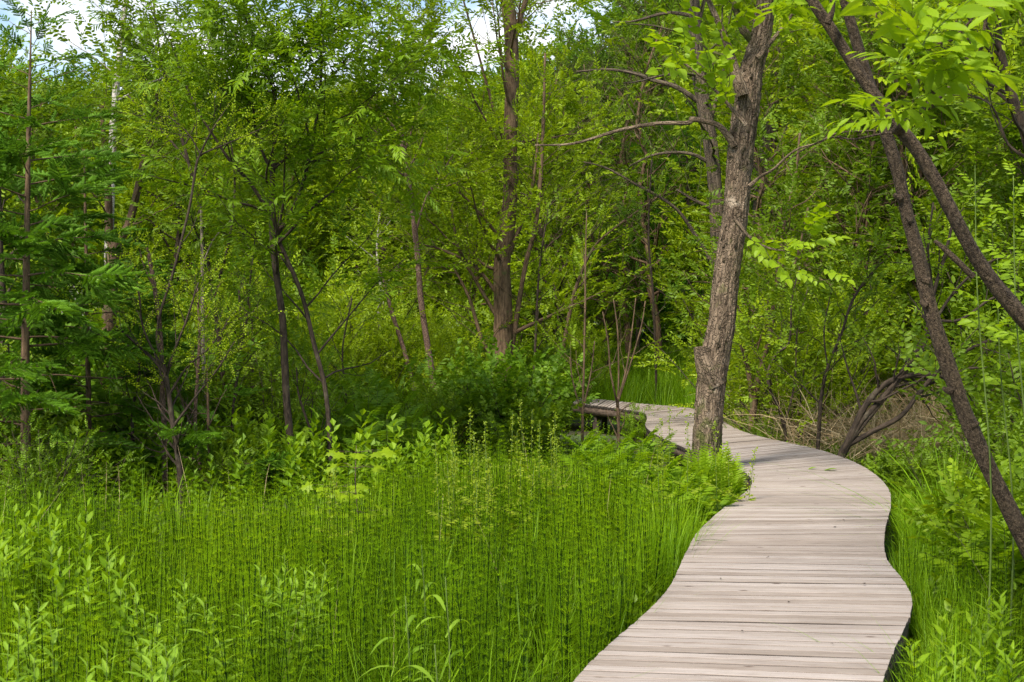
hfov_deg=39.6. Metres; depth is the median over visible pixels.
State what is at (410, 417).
pinnate herb
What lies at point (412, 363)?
pinnate leaved bush
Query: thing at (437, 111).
broadleaf tree
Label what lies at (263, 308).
leafy bush
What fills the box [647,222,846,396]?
leafy bush
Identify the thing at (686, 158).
broadleaf tree
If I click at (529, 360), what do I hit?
leafy bush
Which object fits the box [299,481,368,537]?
maple seedling
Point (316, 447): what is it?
undergrowth
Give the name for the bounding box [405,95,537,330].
broadleaf tree
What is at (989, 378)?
ash shoot
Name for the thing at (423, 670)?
reed grass
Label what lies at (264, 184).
broadleaf tree
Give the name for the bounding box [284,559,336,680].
lance leaved herb
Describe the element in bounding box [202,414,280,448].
leafy bush
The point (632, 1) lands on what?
broadleaf tree
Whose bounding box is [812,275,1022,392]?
leafy bush
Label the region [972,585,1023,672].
lance leaved herb
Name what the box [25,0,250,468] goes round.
brown forked tree
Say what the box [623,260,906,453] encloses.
leafy bush
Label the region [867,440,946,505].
leafy bush
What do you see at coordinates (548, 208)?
young stem
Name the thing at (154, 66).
broadleaf tree
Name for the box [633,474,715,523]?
pinnate herb
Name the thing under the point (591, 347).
slim sapling
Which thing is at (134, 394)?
young stem
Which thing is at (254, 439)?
leafy bush
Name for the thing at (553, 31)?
broadleaf tree
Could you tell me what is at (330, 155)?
broadleaf tree
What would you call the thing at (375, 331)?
leafy bush
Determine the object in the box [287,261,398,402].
young stem
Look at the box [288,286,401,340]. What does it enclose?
leafy bush
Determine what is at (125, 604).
lance leaved herb
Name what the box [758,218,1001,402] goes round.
leafy bush
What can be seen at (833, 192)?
broadleaf tree
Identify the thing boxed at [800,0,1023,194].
tree leaves
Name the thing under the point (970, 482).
ash seedling
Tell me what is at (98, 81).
broadleaf tree
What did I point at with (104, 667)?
lance leaved herb
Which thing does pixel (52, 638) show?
lance leaved herb
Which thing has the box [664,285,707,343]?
leafy bush
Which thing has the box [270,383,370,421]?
leafy bush
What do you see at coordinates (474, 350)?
leafy bush
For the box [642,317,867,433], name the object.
leafy bush
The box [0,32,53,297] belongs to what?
broadleaf tree
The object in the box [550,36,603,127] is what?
pine tree
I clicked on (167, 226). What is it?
twin stem willow
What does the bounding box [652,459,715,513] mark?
pinnate herb
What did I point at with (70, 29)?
sky
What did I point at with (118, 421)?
leafy bush
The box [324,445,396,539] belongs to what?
maple sapling
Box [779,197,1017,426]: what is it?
leafy bush
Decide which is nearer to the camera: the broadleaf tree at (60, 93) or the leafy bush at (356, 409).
the leafy bush at (356, 409)
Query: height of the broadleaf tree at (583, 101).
8.690 m
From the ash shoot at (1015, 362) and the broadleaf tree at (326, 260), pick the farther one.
the broadleaf tree at (326, 260)
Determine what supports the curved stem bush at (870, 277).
on the ground at (614, 437)
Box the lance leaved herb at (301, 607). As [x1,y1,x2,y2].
[249,561,320,680]
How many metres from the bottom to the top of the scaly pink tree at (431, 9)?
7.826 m
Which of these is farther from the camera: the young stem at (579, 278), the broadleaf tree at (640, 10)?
the broadleaf tree at (640, 10)
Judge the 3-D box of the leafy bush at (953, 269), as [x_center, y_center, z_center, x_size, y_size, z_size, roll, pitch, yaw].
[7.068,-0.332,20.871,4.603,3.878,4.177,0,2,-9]
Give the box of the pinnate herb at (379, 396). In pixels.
[350,373,408,429]
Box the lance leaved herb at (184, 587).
[168,568,208,681]
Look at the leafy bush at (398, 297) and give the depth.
22.58 m
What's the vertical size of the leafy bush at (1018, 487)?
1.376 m
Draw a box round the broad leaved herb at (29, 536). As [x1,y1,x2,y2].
[0,491,52,614]
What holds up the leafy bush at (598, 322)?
on the ground at (614, 437)
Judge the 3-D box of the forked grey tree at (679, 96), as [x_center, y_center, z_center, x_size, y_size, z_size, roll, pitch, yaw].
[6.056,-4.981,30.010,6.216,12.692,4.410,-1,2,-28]
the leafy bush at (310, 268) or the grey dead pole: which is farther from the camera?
the leafy bush at (310, 268)
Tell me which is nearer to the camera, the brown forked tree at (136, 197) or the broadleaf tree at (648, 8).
the brown forked tree at (136, 197)
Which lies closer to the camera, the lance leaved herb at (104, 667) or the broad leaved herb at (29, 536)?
the lance leaved herb at (104, 667)
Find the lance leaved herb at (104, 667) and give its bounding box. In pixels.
[86,641,122,681]
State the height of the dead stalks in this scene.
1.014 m
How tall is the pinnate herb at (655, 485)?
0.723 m
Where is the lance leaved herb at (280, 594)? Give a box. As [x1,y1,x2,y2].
[231,569,328,681]
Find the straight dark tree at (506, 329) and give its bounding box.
[321,0,654,379]
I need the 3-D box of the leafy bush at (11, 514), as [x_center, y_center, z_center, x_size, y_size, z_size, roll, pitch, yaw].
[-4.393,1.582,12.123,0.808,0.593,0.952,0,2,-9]
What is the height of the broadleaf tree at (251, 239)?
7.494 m
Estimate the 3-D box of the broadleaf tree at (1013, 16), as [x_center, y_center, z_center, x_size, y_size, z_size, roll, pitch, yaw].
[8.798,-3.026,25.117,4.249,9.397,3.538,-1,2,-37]
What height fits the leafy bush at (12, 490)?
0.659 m
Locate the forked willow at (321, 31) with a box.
[89,0,514,489]
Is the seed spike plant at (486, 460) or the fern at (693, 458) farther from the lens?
the fern at (693, 458)
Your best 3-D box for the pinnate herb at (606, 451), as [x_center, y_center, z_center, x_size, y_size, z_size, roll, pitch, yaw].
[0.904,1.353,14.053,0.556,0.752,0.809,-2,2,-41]
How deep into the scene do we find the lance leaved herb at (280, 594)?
7.04 m
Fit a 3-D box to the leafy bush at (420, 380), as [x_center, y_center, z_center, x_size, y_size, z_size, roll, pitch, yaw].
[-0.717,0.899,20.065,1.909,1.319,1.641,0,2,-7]
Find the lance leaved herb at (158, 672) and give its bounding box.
[142,649,163,681]
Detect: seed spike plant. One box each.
[309,470,352,577]
[427,440,469,587]
[435,421,466,543]
[441,458,468,557]
[445,406,480,511]
[458,431,488,557]
[464,463,498,574]
[474,421,502,528]
[483,450,517,544]
[495,414,527,508]
[506,458,538,554]
[517,399,541,509]
[526,420,568,537]
[540,410,566,513]
[646,426,676,526]
[650,404,680,473]
[673,420,731,532]
[719,441,757,501]
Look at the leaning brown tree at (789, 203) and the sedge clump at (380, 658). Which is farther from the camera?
the leaning brown tree at (789, 203)
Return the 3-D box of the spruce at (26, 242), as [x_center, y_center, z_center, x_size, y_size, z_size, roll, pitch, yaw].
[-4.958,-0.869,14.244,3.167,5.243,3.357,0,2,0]
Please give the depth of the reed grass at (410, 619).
6.10 m
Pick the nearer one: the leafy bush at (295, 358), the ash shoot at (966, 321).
the ash shoot at (966, 321)
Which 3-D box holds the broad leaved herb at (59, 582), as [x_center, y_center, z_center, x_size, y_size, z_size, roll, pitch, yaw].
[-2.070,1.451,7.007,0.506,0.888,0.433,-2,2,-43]
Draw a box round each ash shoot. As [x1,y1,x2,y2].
[939,144,1018,651]
[959,239,1023,664]
[978,158,1023,414]
[998,205,1023,367]
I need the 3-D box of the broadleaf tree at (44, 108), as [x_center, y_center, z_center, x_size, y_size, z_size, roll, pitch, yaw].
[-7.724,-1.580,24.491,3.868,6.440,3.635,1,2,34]
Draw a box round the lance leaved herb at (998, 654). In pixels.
[958,631,1023,681]
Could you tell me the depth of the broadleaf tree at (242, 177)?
37.82 m
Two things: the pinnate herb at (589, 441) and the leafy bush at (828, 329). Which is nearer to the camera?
the pinnate herb at (589, 441)
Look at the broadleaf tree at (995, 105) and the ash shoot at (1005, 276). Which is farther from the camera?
the broadleaf tree at (995, 105)
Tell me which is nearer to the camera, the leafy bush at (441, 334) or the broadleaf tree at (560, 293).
the leafy bush at (441, 334)
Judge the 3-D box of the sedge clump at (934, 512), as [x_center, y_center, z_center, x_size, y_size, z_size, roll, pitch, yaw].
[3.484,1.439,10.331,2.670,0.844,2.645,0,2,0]
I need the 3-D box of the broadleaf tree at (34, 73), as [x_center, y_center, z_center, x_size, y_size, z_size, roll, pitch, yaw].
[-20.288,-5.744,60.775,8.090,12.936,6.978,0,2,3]
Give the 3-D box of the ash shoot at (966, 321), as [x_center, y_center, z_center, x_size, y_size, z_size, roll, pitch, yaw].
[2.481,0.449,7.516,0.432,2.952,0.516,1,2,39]
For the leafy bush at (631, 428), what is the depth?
20.60 m
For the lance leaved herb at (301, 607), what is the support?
on the ground at (614, 437)
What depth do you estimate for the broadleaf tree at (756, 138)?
37.40 m
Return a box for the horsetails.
[0,421,1023,681]
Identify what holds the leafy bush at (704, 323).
on the ground at (614, 437)
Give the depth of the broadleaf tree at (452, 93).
58.48 m
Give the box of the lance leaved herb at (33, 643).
[1,594,59,681]
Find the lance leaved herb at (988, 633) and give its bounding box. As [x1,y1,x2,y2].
[951,594,1022,680]
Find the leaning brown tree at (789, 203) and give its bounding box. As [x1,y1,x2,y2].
[655,88,896,432]
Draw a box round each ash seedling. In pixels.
[910,495,1023,596]
[940,463,1008,525]
[949,509,1023,637]
[957,465,1023,503]
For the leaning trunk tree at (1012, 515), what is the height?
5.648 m
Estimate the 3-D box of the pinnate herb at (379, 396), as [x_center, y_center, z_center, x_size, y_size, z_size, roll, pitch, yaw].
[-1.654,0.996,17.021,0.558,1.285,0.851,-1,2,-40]
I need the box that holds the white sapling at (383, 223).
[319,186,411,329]
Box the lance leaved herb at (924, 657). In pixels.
[899,635,956,681]
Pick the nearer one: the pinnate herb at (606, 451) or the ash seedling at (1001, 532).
the ash seedling at (1001, 532)
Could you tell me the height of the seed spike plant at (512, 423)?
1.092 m
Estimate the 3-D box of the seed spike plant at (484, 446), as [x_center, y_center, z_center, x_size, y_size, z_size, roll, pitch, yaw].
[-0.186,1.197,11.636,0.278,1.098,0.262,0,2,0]
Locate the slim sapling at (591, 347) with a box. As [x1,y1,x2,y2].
[535,192,626,441]
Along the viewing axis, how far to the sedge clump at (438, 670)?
6.28 m
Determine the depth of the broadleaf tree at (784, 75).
23.31 m
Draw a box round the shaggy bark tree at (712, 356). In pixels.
[535,0,874,461]
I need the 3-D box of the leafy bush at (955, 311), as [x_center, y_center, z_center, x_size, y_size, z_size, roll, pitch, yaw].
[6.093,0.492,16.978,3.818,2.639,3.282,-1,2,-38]
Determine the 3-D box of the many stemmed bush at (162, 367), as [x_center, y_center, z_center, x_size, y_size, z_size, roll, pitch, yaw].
[-3.360,-0.510,14.230,2.502,4.531,1.412,0,2,0]
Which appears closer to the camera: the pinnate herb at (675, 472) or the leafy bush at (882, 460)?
the pinnate herb at (675, 472)
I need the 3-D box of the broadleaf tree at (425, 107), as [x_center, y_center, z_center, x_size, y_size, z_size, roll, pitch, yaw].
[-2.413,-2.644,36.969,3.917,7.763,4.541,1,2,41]
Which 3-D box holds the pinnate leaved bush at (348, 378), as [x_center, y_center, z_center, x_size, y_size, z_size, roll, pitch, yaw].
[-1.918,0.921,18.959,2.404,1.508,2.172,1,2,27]
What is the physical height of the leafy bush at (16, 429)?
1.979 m
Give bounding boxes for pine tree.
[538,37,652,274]
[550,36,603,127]
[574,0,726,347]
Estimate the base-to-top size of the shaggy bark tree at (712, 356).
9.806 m
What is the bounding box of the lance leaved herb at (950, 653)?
[896,609,971,681]
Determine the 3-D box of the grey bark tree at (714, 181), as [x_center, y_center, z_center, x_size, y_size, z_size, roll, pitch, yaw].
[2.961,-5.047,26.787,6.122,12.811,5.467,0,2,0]
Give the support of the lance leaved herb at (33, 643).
on the ground at (614, 437)
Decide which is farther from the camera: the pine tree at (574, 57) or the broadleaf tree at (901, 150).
the pine tree at (574, 57)
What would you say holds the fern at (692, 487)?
on the ground at (614, 437)
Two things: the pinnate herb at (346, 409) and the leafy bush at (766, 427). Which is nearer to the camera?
the pinnate herb at (346, 409)
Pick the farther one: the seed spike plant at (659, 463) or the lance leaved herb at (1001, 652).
the seed spike plant at (659, 463)
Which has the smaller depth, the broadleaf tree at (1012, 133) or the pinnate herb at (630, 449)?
the pinnate herb at (630, 449)
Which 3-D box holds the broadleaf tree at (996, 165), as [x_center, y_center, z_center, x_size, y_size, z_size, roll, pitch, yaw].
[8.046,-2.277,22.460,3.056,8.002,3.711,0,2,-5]
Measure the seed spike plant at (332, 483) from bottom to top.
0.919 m
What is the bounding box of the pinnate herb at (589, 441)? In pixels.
[558,427,602,469]
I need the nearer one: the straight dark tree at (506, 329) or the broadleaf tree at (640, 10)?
the straight dark tree at (506, 329)
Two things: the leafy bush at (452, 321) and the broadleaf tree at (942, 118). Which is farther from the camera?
the leafy bush at (452, 321)
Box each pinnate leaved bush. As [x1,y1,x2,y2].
[281,355,463,444]
[299,348,473,449]
[341,354,487,438]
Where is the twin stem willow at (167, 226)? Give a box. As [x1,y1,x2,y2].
[41,0,336,439]
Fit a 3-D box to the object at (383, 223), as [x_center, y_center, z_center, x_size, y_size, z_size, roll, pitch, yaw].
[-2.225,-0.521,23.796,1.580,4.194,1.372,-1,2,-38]
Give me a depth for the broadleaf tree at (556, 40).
61.90 m
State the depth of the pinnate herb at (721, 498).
11.67 m
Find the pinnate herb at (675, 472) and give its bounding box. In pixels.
[629,454,682,495]
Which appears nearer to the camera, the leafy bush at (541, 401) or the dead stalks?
the dead stalks
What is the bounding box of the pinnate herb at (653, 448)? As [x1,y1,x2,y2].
[616,427,682,484]
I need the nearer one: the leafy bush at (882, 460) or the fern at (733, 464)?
the fern at (733, 464)
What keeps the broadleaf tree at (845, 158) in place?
on the ground at (614, 437)
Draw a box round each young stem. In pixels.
[0,166,67,441]
[45,258,138,449]
[90,279,216,454]
[115,244,253,490]
[180,211,289,431]
[193,236,296,430]
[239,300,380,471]
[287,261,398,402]
[518,168,593,371]
[552,181,661,350]
[608,129,690,395]
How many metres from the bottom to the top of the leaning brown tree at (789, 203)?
5.028 m
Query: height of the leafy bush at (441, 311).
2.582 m
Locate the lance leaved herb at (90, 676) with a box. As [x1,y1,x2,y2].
[69,652,99,681]
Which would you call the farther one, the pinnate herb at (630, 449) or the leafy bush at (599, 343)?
the leafy bush at (599, 343)
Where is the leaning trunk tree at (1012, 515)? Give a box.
[839,0,1023,559]
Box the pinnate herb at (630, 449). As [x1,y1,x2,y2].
[594,430,657,479]
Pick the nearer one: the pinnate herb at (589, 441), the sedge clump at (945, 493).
the sedge clump at (945, 493)
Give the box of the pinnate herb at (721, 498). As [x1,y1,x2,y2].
[686,485,739,520]
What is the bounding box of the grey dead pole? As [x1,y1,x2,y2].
[200,207,230,427]
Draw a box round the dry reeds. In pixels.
[687,360,1013,472]
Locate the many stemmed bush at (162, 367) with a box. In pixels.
[52,57,302,509]
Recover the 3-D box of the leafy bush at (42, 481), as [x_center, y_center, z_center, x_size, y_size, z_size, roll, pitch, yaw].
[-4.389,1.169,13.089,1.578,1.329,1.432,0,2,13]
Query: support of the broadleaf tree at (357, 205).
on the ground at (614, 437)
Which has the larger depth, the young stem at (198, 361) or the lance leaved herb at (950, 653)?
the young stem at (198, 361)
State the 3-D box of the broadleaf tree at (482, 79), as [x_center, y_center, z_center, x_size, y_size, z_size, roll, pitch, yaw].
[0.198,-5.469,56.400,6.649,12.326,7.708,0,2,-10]
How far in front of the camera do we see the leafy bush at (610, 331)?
34.95 m
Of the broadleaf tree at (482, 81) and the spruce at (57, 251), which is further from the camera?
the broadleaf tree at (482, 81)
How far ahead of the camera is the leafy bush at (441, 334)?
22.67 m
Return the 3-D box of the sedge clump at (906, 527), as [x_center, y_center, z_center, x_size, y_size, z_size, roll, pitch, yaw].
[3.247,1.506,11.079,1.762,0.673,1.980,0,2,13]
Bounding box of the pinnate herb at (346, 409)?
[318,399,368,461]
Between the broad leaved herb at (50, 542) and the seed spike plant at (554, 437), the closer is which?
the broad leaved herb at (50, 542)
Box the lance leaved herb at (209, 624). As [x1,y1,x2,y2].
[185,597,242,681]
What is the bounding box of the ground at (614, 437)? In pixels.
[2,307,1023,681]
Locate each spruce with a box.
[0,0,189,490]
[0,139,203,481]
[131,353,313,494]
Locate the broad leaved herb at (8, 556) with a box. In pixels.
[0,528,36,649]
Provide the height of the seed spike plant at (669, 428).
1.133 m
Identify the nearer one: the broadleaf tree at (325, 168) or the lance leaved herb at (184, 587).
the lance leaved herb at (184, 587)
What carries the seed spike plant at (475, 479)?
on the ground at (614, 437)
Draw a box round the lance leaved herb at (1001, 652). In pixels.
[962,640,1023,681]
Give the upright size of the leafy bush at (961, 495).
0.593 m
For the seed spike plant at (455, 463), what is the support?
on the ground at (614, 437)
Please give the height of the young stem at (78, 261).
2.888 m
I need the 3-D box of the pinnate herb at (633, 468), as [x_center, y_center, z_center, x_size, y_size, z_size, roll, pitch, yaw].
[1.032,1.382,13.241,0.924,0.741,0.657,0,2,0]
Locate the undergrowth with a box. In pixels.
[0,361,1016,542]
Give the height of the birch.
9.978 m
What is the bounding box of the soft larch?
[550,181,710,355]
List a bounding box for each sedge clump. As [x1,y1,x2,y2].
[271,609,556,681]
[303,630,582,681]
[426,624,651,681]
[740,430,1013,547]
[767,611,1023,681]
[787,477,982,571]
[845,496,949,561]
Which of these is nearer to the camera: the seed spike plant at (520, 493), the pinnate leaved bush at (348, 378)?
the seed spike plant at (520, 493)
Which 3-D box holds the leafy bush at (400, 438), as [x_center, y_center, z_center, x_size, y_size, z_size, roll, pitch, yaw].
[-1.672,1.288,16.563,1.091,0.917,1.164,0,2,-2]
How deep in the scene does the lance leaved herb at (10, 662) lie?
5.60 m
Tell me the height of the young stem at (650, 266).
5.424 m
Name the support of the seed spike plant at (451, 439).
on the ground at (614, 437)
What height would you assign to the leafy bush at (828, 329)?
2.969 m
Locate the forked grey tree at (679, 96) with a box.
[634,0,881,341]
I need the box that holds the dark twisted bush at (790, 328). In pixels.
[731,214,870,441]
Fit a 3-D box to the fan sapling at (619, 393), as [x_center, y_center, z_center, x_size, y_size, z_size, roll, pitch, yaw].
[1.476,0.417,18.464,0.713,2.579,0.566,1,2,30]
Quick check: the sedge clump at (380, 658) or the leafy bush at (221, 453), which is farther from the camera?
the leafy bush at (221, 453)
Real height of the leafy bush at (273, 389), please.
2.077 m
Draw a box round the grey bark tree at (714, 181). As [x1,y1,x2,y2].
[528,0,813,392]
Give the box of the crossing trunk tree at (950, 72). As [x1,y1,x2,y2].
[753,0,1023,330]
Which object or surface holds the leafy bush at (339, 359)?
on the ground at (614, 437)
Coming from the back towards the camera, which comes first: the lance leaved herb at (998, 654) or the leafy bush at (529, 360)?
the leafy bush at (529, 360)
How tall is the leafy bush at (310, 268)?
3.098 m
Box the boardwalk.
[565,397,911,681]
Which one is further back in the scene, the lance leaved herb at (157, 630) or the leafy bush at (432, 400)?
the leafy bush at (432, 400)
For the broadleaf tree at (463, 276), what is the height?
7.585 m
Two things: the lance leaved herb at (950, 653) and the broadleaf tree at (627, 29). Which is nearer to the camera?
the lance leaved herb at (950, 653)
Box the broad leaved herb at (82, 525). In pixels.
[26,497,100,621]
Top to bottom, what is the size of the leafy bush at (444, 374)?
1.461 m
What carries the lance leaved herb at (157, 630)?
on the ground at (614, 437)
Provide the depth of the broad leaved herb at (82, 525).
8.72 m
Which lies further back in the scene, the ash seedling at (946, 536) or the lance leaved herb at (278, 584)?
the ash seedling at (946, 536)
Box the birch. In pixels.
[13,0,234,265]
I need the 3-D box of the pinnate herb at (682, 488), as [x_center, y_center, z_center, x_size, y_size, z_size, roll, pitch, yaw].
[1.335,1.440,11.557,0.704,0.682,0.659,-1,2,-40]
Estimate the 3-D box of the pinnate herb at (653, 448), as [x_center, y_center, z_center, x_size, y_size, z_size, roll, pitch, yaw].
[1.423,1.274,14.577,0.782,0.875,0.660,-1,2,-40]
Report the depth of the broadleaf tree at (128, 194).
22.57 m
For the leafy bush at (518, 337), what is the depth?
30.58 m
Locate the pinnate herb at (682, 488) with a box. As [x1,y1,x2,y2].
[633,481,707,529]
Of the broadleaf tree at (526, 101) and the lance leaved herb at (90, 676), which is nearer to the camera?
the lance leaved herb at (90, 676)
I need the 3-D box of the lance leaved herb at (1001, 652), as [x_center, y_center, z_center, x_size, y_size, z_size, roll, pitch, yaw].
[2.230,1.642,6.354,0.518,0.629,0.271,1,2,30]
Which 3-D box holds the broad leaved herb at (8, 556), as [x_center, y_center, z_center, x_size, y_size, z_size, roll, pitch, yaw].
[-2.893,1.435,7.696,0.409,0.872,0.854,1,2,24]
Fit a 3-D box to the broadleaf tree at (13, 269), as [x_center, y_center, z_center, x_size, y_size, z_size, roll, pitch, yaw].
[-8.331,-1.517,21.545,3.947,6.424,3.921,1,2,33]
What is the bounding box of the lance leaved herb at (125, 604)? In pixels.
[108,578,161,673]
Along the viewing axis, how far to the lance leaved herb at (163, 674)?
5.61 m
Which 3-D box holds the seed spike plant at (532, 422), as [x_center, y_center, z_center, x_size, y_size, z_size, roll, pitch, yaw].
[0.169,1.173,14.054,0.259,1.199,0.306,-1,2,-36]
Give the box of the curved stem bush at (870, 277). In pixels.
[737,211,974,449]
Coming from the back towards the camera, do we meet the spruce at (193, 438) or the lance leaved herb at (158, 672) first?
the spruce at (193, 438)
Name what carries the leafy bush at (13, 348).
on the ground at (614, 437)
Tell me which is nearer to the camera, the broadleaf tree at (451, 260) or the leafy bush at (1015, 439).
the leafy bush at (1015, 439)
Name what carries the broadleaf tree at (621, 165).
on the ground at (614, 437)
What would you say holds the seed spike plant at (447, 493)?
on the ground at (614, 437)
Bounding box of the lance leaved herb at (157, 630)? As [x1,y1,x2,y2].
[126,612,177,681]
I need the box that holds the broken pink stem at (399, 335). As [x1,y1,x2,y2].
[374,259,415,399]
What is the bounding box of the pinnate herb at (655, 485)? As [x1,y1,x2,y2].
[610,469,669,524]
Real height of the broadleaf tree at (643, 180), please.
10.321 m
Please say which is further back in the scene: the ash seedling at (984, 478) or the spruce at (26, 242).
the spruce at (26, 242)
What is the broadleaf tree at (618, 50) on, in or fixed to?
on the ground at (614, 437)
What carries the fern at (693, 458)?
on the ground at (614, 437)
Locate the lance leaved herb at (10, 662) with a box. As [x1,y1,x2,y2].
[0,636,49,681]
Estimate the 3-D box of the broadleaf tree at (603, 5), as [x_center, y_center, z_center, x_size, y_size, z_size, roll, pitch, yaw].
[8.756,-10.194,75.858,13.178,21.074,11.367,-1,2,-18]
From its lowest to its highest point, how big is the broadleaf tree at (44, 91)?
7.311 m
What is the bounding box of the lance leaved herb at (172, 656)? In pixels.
[155,633,191,681]
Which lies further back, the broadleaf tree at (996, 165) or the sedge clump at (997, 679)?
the broadleaf tree at (996, 165)
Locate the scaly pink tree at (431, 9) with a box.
[324,0,542,389]
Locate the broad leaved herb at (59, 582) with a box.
[36,542,141,681]
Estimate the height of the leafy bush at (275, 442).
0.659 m
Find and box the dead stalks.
[0,434,1019,680]
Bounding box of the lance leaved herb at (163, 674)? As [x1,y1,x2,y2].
[126,633,177,681]
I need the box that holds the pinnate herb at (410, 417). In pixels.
[384,389,441,479]
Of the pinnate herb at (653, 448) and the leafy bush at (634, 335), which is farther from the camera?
the leafy bush at (634, 335)
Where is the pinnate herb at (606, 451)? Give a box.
[568,441,645,489]
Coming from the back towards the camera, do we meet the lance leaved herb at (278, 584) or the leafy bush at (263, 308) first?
the leafy bush at (263, 308)
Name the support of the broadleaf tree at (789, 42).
on the ground at (614, 437)
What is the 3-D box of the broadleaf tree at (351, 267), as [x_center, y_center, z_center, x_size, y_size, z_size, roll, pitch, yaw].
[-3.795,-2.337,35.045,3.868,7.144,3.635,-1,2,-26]
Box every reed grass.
[363,596,442,681]
[386,546,454,665]
[392,644,437,681]
[400,577,473,681]
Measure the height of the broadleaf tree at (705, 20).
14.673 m
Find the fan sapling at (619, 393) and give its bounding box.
[597,273,655,443]
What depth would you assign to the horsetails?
8.35 m
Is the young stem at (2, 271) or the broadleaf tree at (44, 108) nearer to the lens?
the young stem at (2, 271)
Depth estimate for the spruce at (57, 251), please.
15.57 m
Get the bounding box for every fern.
[666,475,711,516]
[674,449,729,485]
[698,443,741,479]
[698,455,746,502]
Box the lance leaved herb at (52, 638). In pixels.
[1,610,71,681]
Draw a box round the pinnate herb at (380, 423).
[342,403,416,484]
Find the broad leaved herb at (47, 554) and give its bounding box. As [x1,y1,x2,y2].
[0,504,71,621]
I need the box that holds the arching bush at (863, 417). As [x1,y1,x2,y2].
[816,168,1023,457]
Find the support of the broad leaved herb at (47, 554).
on the ground at (614, 437)
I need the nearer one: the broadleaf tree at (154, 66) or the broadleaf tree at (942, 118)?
the broadleaf tree at (942, 118)
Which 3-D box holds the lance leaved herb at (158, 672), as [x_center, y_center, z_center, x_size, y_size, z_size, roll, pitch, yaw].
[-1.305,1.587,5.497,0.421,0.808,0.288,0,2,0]
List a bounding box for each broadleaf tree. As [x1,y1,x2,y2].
[0,13,47,266]
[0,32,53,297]
[0,35,79,340]
[0,59,166,327]
[1,24,222,307]
[4,55,60,287]
[4,69,124,310]
[11,65,125,245]
[48,46,290,326]
[70,59,160,183]
[113,30,242,324]
[154,86,271,328]
[190,65,303,279]
[193,89,345,324]
[196,107,284,265]
[229,80,368,313]
[266,62,404,323]
[288,86,383,273]
[301,83,429,305]
[305,105,429,314]
[308,77,466,326]
[377,86,460,291]
[377,100,485,333]
[389,72,469,260]
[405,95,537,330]
[414,64,542,352]
[419,72,499,282]
[443,42,575,253]
[455,64,503,188]
[465,20,640,348]
[469,63,601,331]
[482,80,585,317]
[487,29,656,363]
[495,19,594,115]
[503,19,593,246]
[527,71,670,374]
[536,0,692,351]
[553,0,706,352]
[560,0,709,375]
[570,0,662,332]
[572,92,779,359]
[574,28,695,360]
[576,0,697,348]
[576,0,733,343]
[578,0,700,347]
[589,5,747,229]
[637,0,821,323]
[651,0,746,196]
[664,0,855,328]
[682,2,819,265]
[740,0,965,340]
[741,0,978,412]
[745,0,891,297]
[746,0,917,254]
[762,6,973,292]
[782,0,1001,253]
[782,1,960,276]
[802,2,1017,416]
[822,0,1022,331]
[847,2,1023,357]
[920,2,1023,286]
[934,6,1023,253]
[950,2,1020,224]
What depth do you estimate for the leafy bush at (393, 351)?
22.20 m
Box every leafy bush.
[0,343,109,476]
[0,397,126,525]
[0,430,150,517]
[0,467,64,529]
[0,497,32,539]
[6,346,93,433]
[7,286,195,375]
[8,302,185,462]
[10,243,268,422]
[44,311,276,471]
[90,231,326,399]
[104,355,268,455]
[125,322,327,430]
[165,436,276,505]
[167,265,406,393]
[190,250,441,405]
[200,411,309,493]
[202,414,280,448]
[208,314,376,448]
[218,319,395,407]
[226,233,472,389]
[247,262,384,360]
[249,432,306,485]
[260,315,419,403]
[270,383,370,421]
[276,385,389,462]
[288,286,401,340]
[316,301,442,391]
[321,293,462,373]
[324,414,414,478]
[346,316,481,398]
[348,289,465,343]
[379,311,493,403]
[383,377,511,451]
[398,361,534,447]
[399,346,537,444]
[402,317,547,374]
[403,296,493,374]
[429,328,600,451]
[433,277,614,366]
[456,362,588,446]
[465,242,670,362]
[465,391,586,462]
[515,331,624,419]
[520,309,652,397]
[548,307,624,345]
[586,305,665,352]
[608,262,703,352]
[612,408,655,445]
[614,400,663,435]
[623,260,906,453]
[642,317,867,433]
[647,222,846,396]
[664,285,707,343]
[671,290,742,377]
[675,257,958,440]
[702,233,932,427]
[723,415,788,440]
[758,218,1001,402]
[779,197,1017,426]
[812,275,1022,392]
[812,275,1023,447]
[850,297,974,419]
[862,191,1019,408]
[863,305,1023,473]
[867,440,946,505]
[877,424,975,500]
[890,447,1023,621]
[892,457,1023,572]
[900,392,1023,506]
[938,474,977,509]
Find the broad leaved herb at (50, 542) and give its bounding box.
[0,513,124,642]
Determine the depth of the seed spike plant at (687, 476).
11.57 m
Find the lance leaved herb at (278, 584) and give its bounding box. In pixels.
[254,547,301,662]
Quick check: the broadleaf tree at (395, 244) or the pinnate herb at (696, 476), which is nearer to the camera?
the pinnate herb at (696, 476)
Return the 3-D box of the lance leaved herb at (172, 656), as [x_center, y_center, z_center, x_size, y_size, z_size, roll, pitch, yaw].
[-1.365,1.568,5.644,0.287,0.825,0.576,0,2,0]
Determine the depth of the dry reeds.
17.84 m
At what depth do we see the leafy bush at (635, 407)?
21.60 m
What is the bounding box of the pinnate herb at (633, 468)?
[576,451,649,498]
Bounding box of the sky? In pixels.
[0,0,619,206]

